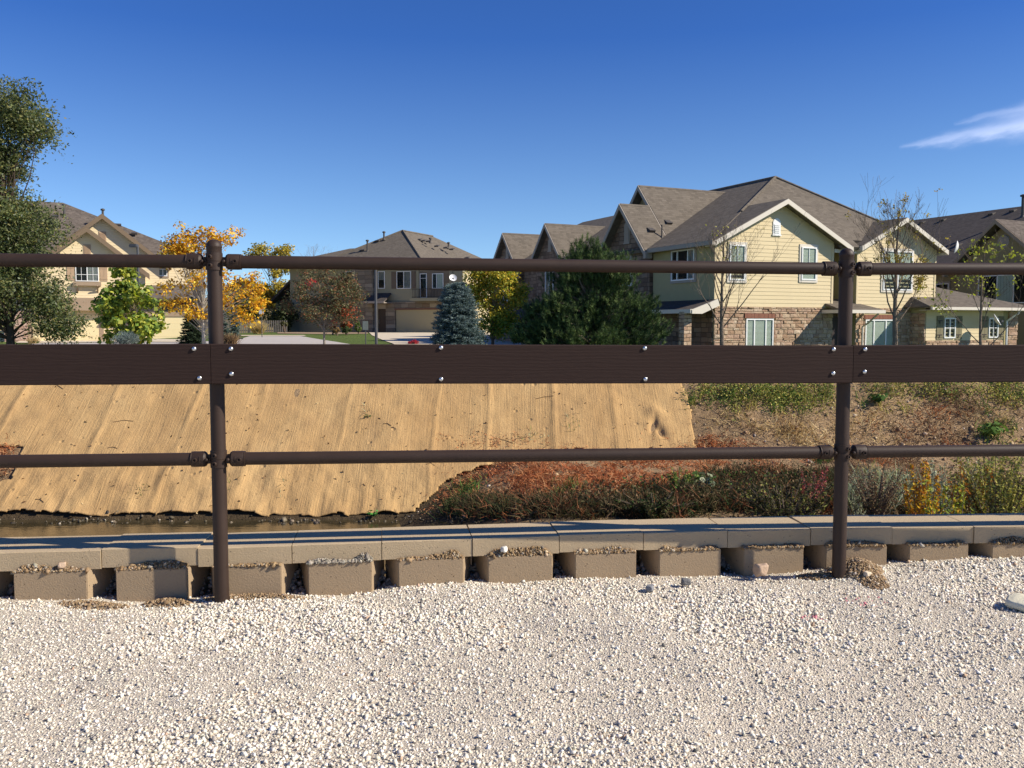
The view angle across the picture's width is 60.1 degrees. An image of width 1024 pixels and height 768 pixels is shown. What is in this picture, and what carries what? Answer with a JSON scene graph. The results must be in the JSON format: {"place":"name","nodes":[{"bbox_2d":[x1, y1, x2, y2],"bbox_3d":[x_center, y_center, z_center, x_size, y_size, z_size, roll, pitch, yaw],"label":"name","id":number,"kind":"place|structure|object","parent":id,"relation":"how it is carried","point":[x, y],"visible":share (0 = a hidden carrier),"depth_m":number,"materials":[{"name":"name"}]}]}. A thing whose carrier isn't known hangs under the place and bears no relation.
{"place":"outdoors","nodes":[
{"label":"outdoors","id":0,"kind":"place"},
{"bbox_2d":[16,339,179,342],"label":"driveway","id":1,"kind":"structure","parent":0,"point":[163,340],"depth_m":58.38,"materials":[{"name":"concrete"}]},
{"bbox_2d":[38,336,345,343],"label":"street","id":2,"kind":"structure","parent":0,"point":[276,340],"depth_m":57.32,"materials":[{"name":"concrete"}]},
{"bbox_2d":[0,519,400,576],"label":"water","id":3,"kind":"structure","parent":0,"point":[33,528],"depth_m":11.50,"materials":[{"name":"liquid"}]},
{"bbox_2d":[0,510,485,524],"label":"bank stones","id":4,"kind":"object","parent":3,"relation":"on","point":[284,519],"visible":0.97,"depth_m":11.76,"materials":[{"name":"stone"}]},
{"bbox_2d":[0,332,542,344],"bbox_3d":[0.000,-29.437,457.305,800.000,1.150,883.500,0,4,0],"label":"lawn","id":5,"kind":"structure","parent":0,"point":[353,338],"depth_m":65.87,"materials":[{"name":"plant"}]},
{"bbox_2d":[24,337,41,343],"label":"grass clump","id":6,"kind":"object","parent":5,"relation":"on","point":[29,341],"visible":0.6,"depth_m":55.87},
{"bbox_2d":[0,74,100,343],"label":"leafy tree","id":7,"kind":"object","parent":5,"relation":"on","point":[19,121],"visible":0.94,"depth_m":27.59,"materials":[{"name":"green plant"}]},
{"bbox_2d":[0,201,200,341],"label":"cream house","id":8,"kind":"structure","parent":5,"relation":"on","point":[102,233],"depth_m":66.05,"materials":[{"name":"paint"}]},
{"bbox_2d":[33,315,99,340],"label":"garage door","id":9,"kind":"structure","parent":8,"relation":"in","point":[95,334],"depth_m":65.34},
{"bbox_2d":[75,267,98,281],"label":"window","id":10,"kind":"structure","parent":8,"relation":"in","point":[86,273],"depth_m":65.10,"materials":[{"name":"white plastic"}]},
{"bbox_2d":[159,268,168,277],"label":"window","id":11,"kind":"structure","parent":8,"relation":"in","point":[163,273],"depth_m":68.41,"materials":[{"name":"white glass"}]},
{"bbox_2d":[145,316,185,338],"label":"garage door","id":12,"kind":"structure","parent":8,"relation":"in","point":[172,332],"depth_m":66.84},
{"bbox_2d":[111,330,140,343],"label":"shrub","id":13,"kind":"object","parent":5,"relation":"on","point":[124,337],"visible":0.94,"depth_m":43.67,"materials":[{"name":"green plant"}]},
{"bbox_2d":[88,268,169,343],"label":"catalpa tree","id":14,"kind":"object","parent":5,"relation":"on","point":[116,308],"visible":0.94,"depth_m":45.34,"materials":[{"name":"green plant"}]},
{"bbox_2d":[129,244,139,308],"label":"street lamp","id":15,"kind":"object","parent":5,"relation":"on","point":[136,246],"visible":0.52,"depth_m":47.60,"materials":[{"name":"grey metal"}]},
{"bbox_2d":[176,296,207,343],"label":"spruce tree","id":16,"kind":"object","parent":5,"relation":"on","point":[193,335],"visible":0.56,"depth_m":41.68,"materials":[{"name":"green plant"}]},
{"bbox_2d":[153,219,271,343],"bbox_3d":[-12.817,-4.085,37.768,4.987,5.821,2.550,0,4,0],"label":"golden tree","id":17,"kind":"object","parent":5,"relation":"on","point":[174,247],"visible":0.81,"depth_m":37.67,"materials":[{"name":"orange plant"}]},
{"bbox_2d":[223,311,229,336],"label":"juniper","id":18,"kind":"object","parent":5,"relation":"on","point":[225,324],"visible":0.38,"depth_m":63.80,"materials":[{"name":"green plant"}]},
{"bbox_2d":[224,333,242,343],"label":"grass clump","id":19,"kind":"object","parent":5,"relation":"on","point":[230,339],"visible":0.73,"depth_m":51.80,"materials":[{"name":"plant"}]},
{"bbox_2d":[228,308,242,338],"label":"juniper","id":20,"kind":"object","parent":5,"relation":"on","point":[235,330],"visible":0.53,"depth_m":61.73,"materials":[{"name":"green plant"}]},
{"bbox_2d":[204,279,272,333],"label":"house","id":21,"kind":"structure","parent":5,"relation":"on","point":[238,282],"depth_m":111.72,"materials":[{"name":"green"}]},
{"bbox_2d":[224,283,274,332],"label":"leafy tree","id":22,"kind":"object","parent":5,"relation":"on","point":[255,314],"visible":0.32,"depth_m":87.32,"materials":[{"name":"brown plant"}]},
{"bbox_2d":[225,320,286,333],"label":"picket fence","id":23,"kind":"object","parent":5,"relation":"on","point":[267,322],"visible":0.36,"depth_m":83.81,"materials":[{"name":"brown wood"}]},
{"bbox_2d":[247,319,268,333],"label":"grass clump","id":24,"kind":"object","parent":5,"relation":"on","point":[256,329],"visible":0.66,"depth_m":75.59,"materials":[{"name":"plant"}]},
{"bbox_2d":[264,297,300,331],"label":"leafy tree","id":25,"kind":"object","parent":5,"relation":"on","point":[278,315],"visible":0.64,"depth_m":85.05,"materials":[{"name":"green plant"}]},
{"bbox_2d":[289,244,331,273],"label":"bare tree","id":26,"kind":"object","parent":5,"relation":"on","point":[313,253],"visible":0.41,"depth_m":111.24,"materials":[{"name":"plant"}]},
{"bbox_2d":[277,332,367,333],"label":"planting bed","id":27,"kind":"object","parent":5,"relation":"on","point":[322,332],"visible":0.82,"depth_m":80.51,"materials":[{"name":"soil"}]},
{"bbox_2d":[280,321,287,332],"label":"topiary shrub","id":28,"kind":"object","parent":27,"relation":"on","point":[282,323],"visible":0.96,"depth_m":79.75,"materials":[{"name":"green plant"}]},
{"bbox_2d":[277,269,369,343],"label":"crabapple tree","id":29,"kind":"object","parent":5,"relation":"on","point":[331,307],"visible":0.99,"depth_m":49.51,"materials":[{"name":"brown plant"}]},
{"bbox_2d":[341,326,351,334],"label":"green shrub","id":30,"kind":"object","parent":5,"relation":"on","point":[346,329],"visible":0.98,"depth_m":70.71,"materials":[{"name":"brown plant"}]},
{"bbox_2d":[340,321,352,327],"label":"red shrub","id":31,"kind":"object","parent":5,"relation":"on","point":[348,324],"visible":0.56,"depth_m":71.58,"materials":[{"name":"brown plant"}]},
{"bbox_2d":[354,322,361,333],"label":"green shrub","id":32,"kind":"object","parent":5,"relation":"on","point":[357,327],"visible":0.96,"depth_m":73.71,"materials":[{"name":"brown plant"}]},
{"bbox_2d":[363,321,367,343],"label":"utility marker","id":33,"kind":"object","parent":5,"relation":"on","point":[365,325],"visible":0.9,"depth_m":47.89,"materials":[{"name":"grey metal"}]},
{"bbox_2d":[374,270,377,343],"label":"street lamp","id":34,"kind":"object","parent":5,"relation":"on","point":[376,321],"visible":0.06,"depth_m":45.78,"materials":[{"name":"grey metal"}]},
{"bbox_2d":[270,230,489,332],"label":"olive house","id":35,"kind":"structure","parent":5,"relation":"on","point":[407,301],"depth_m":82.66,"materials":[{"name":"brown paint"}]},
{"bbox_2d":[378,271,384,288],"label":"window","id":36,"kind":"structure","parent":35,"relation":"in","point":[381,274],"depth_m":82.50,"materials":[{"name":"white glass"}]},
{"bbox_2d":[378,309,385,331],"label":"door","id":37,"kind":"structure","parent":35,"relation":"in","point":[381,312],"depth_m":82.72,"materials":[{"name":"wood"}]},
{"bbox_2d":[396,271,410,288],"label":"window","id":38,"kind":"structure","parent":35,"relation":"in","point":[403,278],"depth_m":81.52,"materials":[{"name":"white glass"}]},
{"bbox_2d":[396,310,442,331],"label":"garage door","id":39,"kind":"structure","parent":35,"relation":"in","point":[406,320],"depth_m":81.30,"materials":[{"name":"metal"}]},
{"bbox_2d":[420,273,426,297],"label":"balcony door","id":40,"kind":"structure","parent":35,"relation":"in","point":[423,276],"depth_m":80.71,"materials":[{"name":"glass"}]},
{"bbox_2d":[432,273,443,287],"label":"window","id":41,"kind":"structure","parent":35,"relation":"in","point":[437,278],"depth_m":80.06,"materials":[{"name":"white glass"}]},
{"bbox_2d":[449,274,456,280],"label":"satellite dish","id":42,"kind":"object","parent":35,"relation":"attached to","point":[452,277],"visible":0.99,"depth_m":78.51,"materials":[{"name":"white metal"}]},
{"bbox_2d":[430,282,487,344],"bbox_3d":[-2.439,-3.002,39.878,2.672,3.390,2.857,2,4,30],"label":"blue spruce","id":43,"kind":"object","parent":5,"relation":"on","point":[456,322],"visible":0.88,"depth_m":39.37,"materials":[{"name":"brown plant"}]},
{"bbox_2d":[462,271,532,344],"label":"maple tree","id":44,"kind":"object","parent":5,"relation":"on","point":[484,287],"visible":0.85,"depth_m":43.44,"materials":[{"name":"yellow plant"}]},
{"bbox_2d":[490,216,612,341],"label":"townhouse","id":45,"kind":"structure","parent":5,"relation":"on","point":[550,240],"depth_m":53.08,"materials":[{"name":"brown stone"}]},
{"bbox_2d":[545,272,553,296],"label":"window","id":46,"kind":"structure","parent":45,"relation":"in","point":[546,285],"depth_m":52.13,"materials":[{"name":"white glass"}]},
{"bbox_2d":[507,232,674,344],"bbox_3d":[2.396,-2.645,27.889,4.535,4.459,4.068,-3,5,-39],"label":"pine tree","id":47,"kind":"object","parent":5,"relation":"on","point":[591,315],"visible":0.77,"depth_m":27.45,"materials":[{"name":"green plant"}]},
{"bbox_2d":[687,214,804,344],"bbox_3d":[6.609,-2.515,26.861,2.827,5.294,3.688,-3,5,-33],"label":"young tree","id":48,"kind":"object","parent":5,"relation":"on","point":[722,311],"visible":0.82,"depth_m":26.80,"materials":[{"name":"brown plant"}]},
{"bbox_2d":[564,176,1023,344],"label":"yellow house","id":49,"kind":"structure","parent":5,"relation":"on","point":[655,223],"depth_m":38.63,"materials":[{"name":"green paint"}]},
{"bbox_2d":[670,247,696,283],"bbox_3d":[7.158,-4.989,37.087,0.075,1.495,1.800,-2,4,-25],"label":"window","id":50,"kind":"structure","parent":49,"relation":"in","point":[686,254],"depth_m":37.09,"materials":[{"name":"white plastic"}]},
{"bbox_2d":[727,242,746,282],"bbox_3d":[9.082,-4.905,35.686,0.980,1.635,0.075,-2,4,-25],"label":"window","id":51,"kind":"structure","parent":49,"relation":"in","point":[743,256],"depth_m":35.72,"materials":[{"name":"white plastic"}]},
{"bbox_2d":[745,319,773,344],"bbox_3d":[10.168,-1.606,36.414,1.420,2.155,0.075,-2,4,-25],"label":"window","id":52,"kind":"structure","parent":49,"relation":"in","point":[757,331],"depth_m":36.39,"materials":[{"name":"glass"}]},
{"bbox_2d":[799,244,817,282],"bbox_3d":[12.495,-5.072,37.272,1.010,1.595,0.075,-2,4,-25],"label":"window","id":53,"kind":"structure","parent":49,"relation":"in","point":[813,249],"depth_m":37.24,"materials":[{"name":"white plastic"}]},
{"bbox_2d":[832,316,837,344],"bbox_3d":[14.048,-1.783,38.834,1.000,2.382,0.060,-2,4,-25],"label":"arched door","id":54,"kind":"structure","parent":49,"relation":"in","point":[835,319],"depth_m":38.82,"materials":[{"name":"grey"}]},
{"bbox_2d":[864,320,892,344],"bbox_3d":[16.270,-1.780,39.260,1.720,2.150,0.075,-2,4,-25],"label":"window","id":55,"kind":"structure","parent":49,"relation":"in","point":[878,332],"depth_m":39.23,"materials":[{"name":"glass"}]},
{"bbox_2d":[880,248,913,292],"bbox_3d":[17.199,-5.059,39.474,1.970,1.955,0.075,-2,4,-25],"label":"window","id":56,"kind":"structure","parent":49,"relation":"in","point":[910,289],"depth_m":39.49,"materials":[{"name":"white plastic"}]},
{"bbox_2d":[943,318,955,337],"bbox_3d":[19.710,-2.523,39.874,0.720,0.920,0.075,-2,4,-25],"label":"window","id":57,"kind":"structure","parent":49,"relation":"in","point":[949,320],"depth_m":39.86,"materials":[{"name":"glass"}]},
{"bbox_2d":[950,241,958,257],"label":"satellite dish","id":58,"kind":"object","parent":49,"relation":"attached to","point":[956,247],"visible":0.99,"depth_m":46.56,"materials":[{"name":"white plastic"}]},
{"bbox_2d":[988,318,998,337],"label":"window","id":59,"kind":"structure","parent":49,"relation":"in","point":[990,319],"depth_m":41.08,"materials":[{"name":"white plastic"}]},
{"bbox_2d":[845,173,950,344],"bbox_3d":[11.063,-2.949,24.895,2.886,6.101,2.519,0,4,0],"label":"young tree","id":60,"kind":"object","parent":5,"relation":"on","point":[899,258],"visible":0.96,"depth_m":24.83,"materials":[{"name":"brown plant"}]},
{"bbox_2d":[913,230,1023,344],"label":"young tree","id":61,"kind":"object","parent":5,"relation":"on","point":[975,253],"visible":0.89,"depth_m":23.77,"materials":[{"name":"green plant"}]},
{"bbox_2d":[914,194,1023,344],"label":"brown house","id":62,"kind":"structure","parent":5,"relation":"on","point":[963,230],"depth_m":53.02,"materials":[{"name":"green"}]},
{"bbox_2d":[936,281,950,289],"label":"window","id":63,"kind":"structure","parent":62,"relation":"in","point":[947,285],"depth_m":56.29,"materials":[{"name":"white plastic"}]},
{"bbox_2d":[976,275,1023,304],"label":"window","id":64,"kind":"structure","parent":62,"relation":"in","point":[999,282],"depth_m":50.89,"materials":[{"name":"glass"}]},
{"bbox_2d":[993,314,1003,344],"bbox_3d":[21.939,-2.058,40.049,0.423,2.228,0.541,0,4,0],"label":"satellite dish","id":65,"kind":"object","parent":5,"relation":"on","point":[996,320],"visible":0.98,"depth_m":39.95,"materials":[{"name":"white plastic"}]},
{"bbox_2d":[241,335,304,335],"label":"pavement","id":66,"kind":"structure","parent":0,"point":[272,335],"depth_m":69.11,"materials":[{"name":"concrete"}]},
{"bbox_2d":[369,332,522,344],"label":"driveway","id":67,"kind":"structure","parent":0,"point":[404,337],"depth_m":64.85,"materials":[{"name":"concrete"}]},
{"bbox_2d":[0,554,1023,767],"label":"gravel path","id":68,"kind":"structure","parent":0,"point":[728,726],"depth_m":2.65,"materials":[{"name":"gravel"}]},
{"bbox_2d":[0,239,1023,602],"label":"pipe fence","id":69,"kind":"object","parent":68,"relation":"on","point":[218,365],"visible":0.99,"depth_m":3.48,"materials":[{"name":"metal"}]},
{"bbox_2d":[646,584,653,591],"bbox_3d":[0.554,0.821,3.563,0.030,0.023,0.034,1,4,21],"label":"rock","id":70,"kind":"object","parent":68,"relation":"on","point":[649,587],"visible":1,"depth_m":3.55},
{"bbox_2d":[681,578,690,585],"bbox_3d":[0.711,0.808,3.623,0.039,0.028,0.032,-1,4,-11],"label":"rock","id":71,"kind":"object","parent":68,"relation":"on","point":[685,581],"visible":1,"depth_m":3.61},
{"bbox_2d":[753,563,768,576],"bbox_3d":[1.053,0.785,3.742,0.058,0.053,0.051,-2,4,-23],"label":"rock","id":72,"kind":"object","parent":68,"relation":"on","point":[760,569],"visible":1,"depth_m":3.72,"materials":[{"name":"stone"}]},
{"bbox_2d":[1005,593,1023,611],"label":"painted stone","id":73,"kind":"object","parent":68,"relation":"on","point":[1015,601],"visible":1,"depth_m":3.29,"materials":[{"name":"stone"}]},
{"bbox_2d":[0,340,1023,527],"bbox_3d":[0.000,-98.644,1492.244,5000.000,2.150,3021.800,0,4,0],"label":"terrain","id":74,"kind":"structure","parent":0,"point":[698,429],"depth_m":13.03,"materials":[{"name":"soil"}]},
{"bbox_2d":[4,384,653,513],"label":"leaf litter","id":75,"kind":"object","parent":74,"relation":"on","point":[226,433],"visible":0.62,"depth_m":12.84,"materials":[{"name":"plant"}]},
{"bbox_2d":[0,383,695,516],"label":"erosion blanket","id":76,"kind":"object","parent":74,"relation":"on","point":[421,415],"visible":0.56,"depth_m":13.05,"materials":[{"name":"fabric"}]},
{"bbox_2d":[40,386,547,501],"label":"dry twigs","id":77,"kind":"object","parent":76,"relation":"on","point":[383,423],"visible":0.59,"depth_m":13.11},
{"bbox_2d":[129,404,822,511],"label":"blanket sprigs","id":78,"kind":"object","parent":76,"relation":"on","point":[370,414],"visible":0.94,"depth_m":12.94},
{"bbox_2d":[0,424,814,519],"bbox_3d":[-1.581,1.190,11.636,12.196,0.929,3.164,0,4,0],"label":"dry red weeds","id":79,"kind":"object","parent":74,"relation":"on","point":[582,471],"visible":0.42,"depth_m":11.72,"materials":[{"name":"plant"}]},
{"bbox_2d":[0,513,1023,601],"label":"retaining wall","id":80,"kind":"structure","parent":74,"relation":"on","point":[102,557],"depth_m":3.73,"materials":[{"name":"concrete"}]},
{"bbox_2d":[4,550,812,596],"bbox_3d":[0.200,0.824,3.814,9.434,0.136,0.251,0,4,-5],"label":"drain rock","id":81,"kind":"object","parent":80,"relation":"on","point":[294,587],"visible":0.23,"depth_m":3.73,"materials":[{"name":"stone"}]},
{"bbox_2d":[441,458,832,506],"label":"green weeds","id":82,"kind":"object","parent":74,"relation":"on","point":[475,482],"visible":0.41,"depth_m":11.80,"materials":[{"name":"plant"}]},
{"bbox_2d":[613,490,698,518],"bbox_3d":[1.561,1.435,9.965,0.784,0.436,0.785,-3,5,-36],"label":"dark bush","id":83,"kind":"object","parent":74,"relation":"on","point":[660,507],"visible":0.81,"depth_m":9.80,"materials":[{"name":"green plant"}]},
{"bbox_2d":[529,459,833,516],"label":"dark leafy weeds","id":84,"kind":"object","parent":74,"relation":"on","point":[657,478],"visible":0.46,"depth_m":10.43,"materials":[{"name":"plant"}]},
{"bbox_2d":[667,466,698,489],"bbox_3d":[2.030,1.251,10.695,0.358,0.479,0.333,-3,5,-40],"label":"leaning weed","id":85,"kind":"object","parent":74,"relation":"on","point":[674,477],"visible":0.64,"depth_m":10.65,"materials":[{"name":"green plant"}]},
{"bbox_2d":[689,471,718,487],"bbox_3d":[2.326,1.174,10.764,0.412,0.238,0.359,4,5,45],"label":"leafy weed","id":86,"kind":"object","parent":74,"relation":"on","point":[701,474],"visible":0.52,"depth_m":10.68,"materials":[{"name":"plant"}]},
{"bbox_2d":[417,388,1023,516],"bbox_3d":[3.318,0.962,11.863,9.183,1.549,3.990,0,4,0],"label":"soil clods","id":87,"kind":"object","parent":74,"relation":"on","point":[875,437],"visible":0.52,"depth_m":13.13,"materials":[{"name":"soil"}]},
{"bbox_2d":[422,459,1023,524],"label":"dark weeds","id":88,"kind":"object","parent":74,"relation":"on","point":[560,505],"visible":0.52,"depth_m":10.34,"materials":[{"name":"plant"}]},
{"bbox_2d":[738,476,833,516],"bbox_3d":[2.919,1.356,9.453,1.063,0.697,0.870,3,5,42],"label":"dark bush","id":89,"kind":"object","parent":74,"relation":"on","point":[782,505],"visible":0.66,"depth_m":9.38,"materials":[{"name":"green plant"}]},
{"bbox_2d":[801,466,828,514],"bbox_3d":[3.333,1.247,9.822,0.337,0.675,0.264,-4,5,-44],"label":"pink weed","id":90,"kind":"object","parent":74,"relation":"on","point":[818,484],"visible":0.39,"depth_m":9.82,"materials":[{"name":"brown plant"}]},
{"bbox_2d":[680,382,1023,444],"bbox_3d":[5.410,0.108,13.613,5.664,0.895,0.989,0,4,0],"label":"green top weeds","id":91,"kind":"object","parent":74,"relation":"on","point":[797,401],"visible":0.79,"depth_m":13.64,"materials":[{"name":"plant"}]},
{"bbox_2d":[685,383,1023,481],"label":"brown weeds","id":92,"kind":"object","parent":74,"relation":"on","point":[902,459],"visible":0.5,"depth_m":13.13,"materials":[{"name":"plant"}]},
{"bbox_2d":[697,382,1019,446],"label":"straw grass","id":93,"kind":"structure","parent":74,"relation":"on","point":[806,433],"depth_m":13.15,"materials":[{"name":"plant"}]},
{"bbox_2d":[809,459,945,514],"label":"grey green grass","id":94,"kind":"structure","parent":74,"relation":"on","point":[899,498],"depth_m":10.45,"materials":[{"name":"plant"}]},
{"bbox_2d":[867,393,887,402],"bbox_3d":[5.608,0.210,13.551,0.293,0.175,0.345,2,4,30],"label":"leafy weed","id":95,"kind":"object","parent":74,"relation":"on","point":[880,397],"visible":0.99,"depth_m":13.49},
{"bbox_2d":[848,458,914,514],"bbox_3d":[3.942,1.257,9.684,0.800,0.873,0.834,1,4,18],"label":"brown bush","id":96,"kind":"object","parent":74,"relation":"on","point":[879,505],"visible":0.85,"depth_m":9.60,"materials":[{"name":"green plant"}]},
{"bbox_2d":[903,459,941,514],"bbox_3d":[3.752,1.275,8.109,0.340,1.194,0.402,3,5,42],"label":"goldenrod","id":97,"kind":"object","parent":74,"relation":"on","point":[917,505],"visible":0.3,"depth_m":8.04,"materials":[{"name":"yellow plant"}]},
{"bbox_2d":[921,473,966,513],"bbox_3d":[3.767,1.398,7.725,0.356,1.213,0.336,0,4,0],"label":"goldenrod","id":98,"kind":"object","parent":74,"relation":"on","point":[932,508],"visible":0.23,"depth_m":7.74,"materials":[{"name":"yellow plant"}]},
{"bbox_2d":[927,457,978,513],"bbox_3d":[4.633,1.232,9.309,0.539,0.929,0.617,0,4,0],"label":"grey sage","id":99,"kind":"object","parent":74,"relation":"on","point":[934,473],"visible":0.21,"depth_m":9.34,"materials":[{"name":"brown plant"}]},
{"bbox_2d":[945,492,973,513],"bbox_3d":[3.746,1.457,7.410,0.232,1.115,0.285,3,5,42],"label":"goldenrod","id":100,"kind":"object","parent":74,"relation":"on","point":[962,495],"visible":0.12,"depth_m":7.46,"materials":[{"name":"green plant"}]},
{"bbox_2d":[896,418,1023,498],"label":"olive weeds","id":101,"kind":"object","parent":74,"relation":"on","point":[974,464],"visible":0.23,"depth_m":11.35,"materials":[{"name":"plant"}]},
{"bbox_2d":[948,461,994,513],"bbox_3d":[4.586,1.278,8.924,0.439,1.018,0.380,0,4,0],"label":"goldenrod","id":102,"kind":"object","parent":74,"relation":"on","point":[969,494],"visible":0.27,"depth_m":8.81,"materials":[{"name":"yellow plant"}]},
{"bbox_2d":[949,456,1023,513],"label":"olive bush","id":103,"kind":"object","parent":74,"relation":"on","point":[1006,503],"visible":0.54,"depth_m":8.60,"materials":[{"name":"green plant"}]},
{"bbox_2d":[977,421,1008,434],"bbox_3d":[7.086,0.658,13.030,0.383,0.211,0.418,-4,5,-42],"label":"leafy weed","id":104,"kind":"object","parent":74,"relation":"on","point":[989,430],"visible":0.98,"depth_m":12.97,"materials":[{"name":"plant"}]},
{"bbox_2d":[0,0,1023,297],"label":"sky","id":105,"kind":"structure","parent":0,"point":[337,125],"materials":[{"name":"blue"}]},
{"bbox_2d":[10,536,1023,609],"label":"loose soil","id":106,"kind":"structure","parent":0,"point":[858,567],"depth_m":3.66,"materials":[{"name":"soil"}]},
{"bbox_2d":[57,562,65,568],"bbox_3d":[-1.770,0.712,3.481,0.032,0.024,0.022,-2,4,-29],"label":"rock","id":107,"kind":"object","parent":106,"relation":"on","point":[61,564],"visible":1,"depth_m":3.47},
{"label":"planting bed","id":108,"kind":"structure","parent":0,"visible":0},
{"bbox_2d":[242,241,294,331],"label":"yellow tree","id":109,"kind":"object","parent":108,"relation":"on","point":[275,287],"visible":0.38,"depth_m":98.73,"materials":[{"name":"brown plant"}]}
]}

